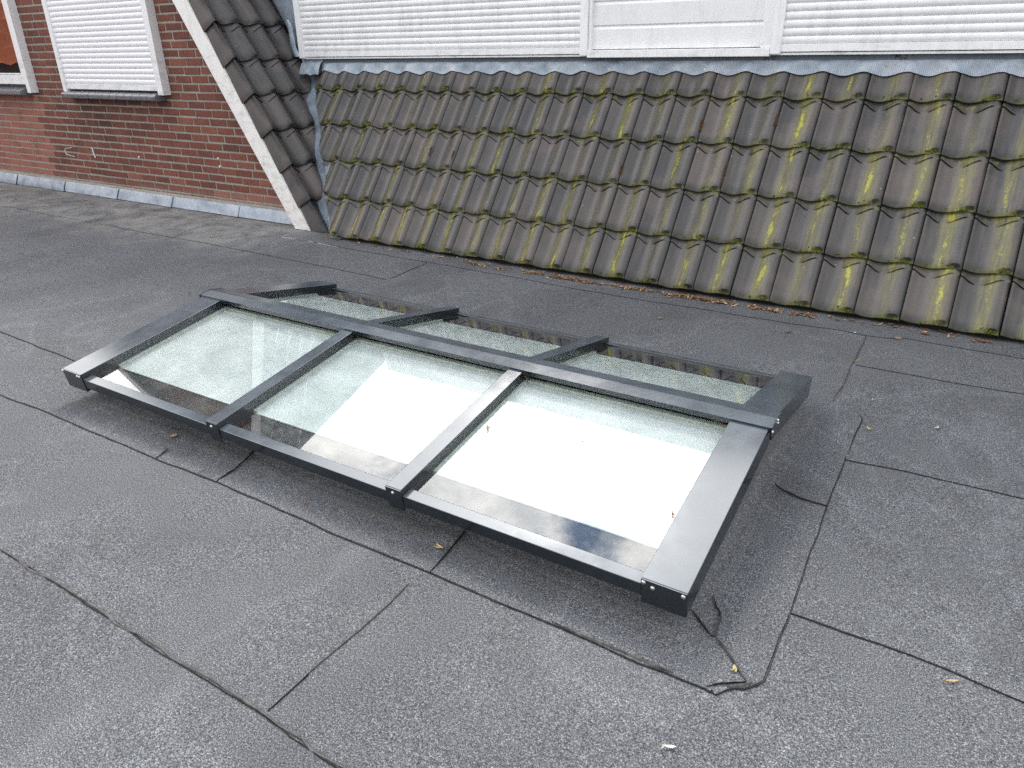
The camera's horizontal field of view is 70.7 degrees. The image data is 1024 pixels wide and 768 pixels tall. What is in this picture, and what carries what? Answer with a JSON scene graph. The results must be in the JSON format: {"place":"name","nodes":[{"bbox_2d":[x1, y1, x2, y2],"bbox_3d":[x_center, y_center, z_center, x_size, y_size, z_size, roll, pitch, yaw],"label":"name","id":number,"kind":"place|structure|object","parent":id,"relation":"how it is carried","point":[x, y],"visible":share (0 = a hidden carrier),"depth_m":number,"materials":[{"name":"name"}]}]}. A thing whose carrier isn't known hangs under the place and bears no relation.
{"place":"outdoors","nodes":[
{"label":"outdoors","id":0,"kind":"place"},
{"bbox_2d":[0,182,1023,767],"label":"flat roof","id":1,"kind":"structure","parent":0,"point":[186,596],"depth_m":1.85,"materials":[{"name":"grey asphalt"}]},
{"bbox_2d":[61,281,811,617],"bbox_3d":[-0.320,-0.054,2.712,2.526,0.224,1.372,14,28,29],"label":"skylight","id":2,"kind":"object","parent":1,"relation":"on","point":[401,405],"visible":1,"depth_m":2.33,"materials":[{"name":"glass"}]},
{"bbox_2d":[0,0,1023,342],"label":"house","id":3,"kind":"structure","parent":1,"relation":"on","point":[858,158],"depth_m":4.43,"materials":[{"name":"tile"}]},
{"bbox_2d":[0,0,38,94],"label":"window","id":4,"kind":"structure","parent":3,"relation":"in","point":[14,53],"depth_m":6.90,"materials":[{"name":"clear glass"}]},
{"bbox_2d":[660,743,675,749],"bbox_3d":[0.298,0.695,1.387,0.033,0.007,0.012,-6,25,-11],"label":"scrap","id":5,"kind":"object","parent":1,"relation":"on","point":[669,746],"visible":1,"depth_m":1.39,"materials":[{"name":"white paper"}]},
{"bbox_2d":[321,236,1023,346],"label":"leaf litter","id":6,"kind":"object","parent":1,"relation":"on","point":[698,297],"visible":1,"depth_m":3.96,"materials":[{"name":"brown plant"}]},
{"bbox_2d":[944,679,959,681],"bbox_3d":[0.929,0.625,1.522,0.034,0.003,0.006,2,25,5],"label":"leaf","id":7,"kind":"object","parent":1,"relation":"on","point":[952,680],"visible":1,"depth_m":1.52,"materials":[{"name":"beige plant"}]}
]}

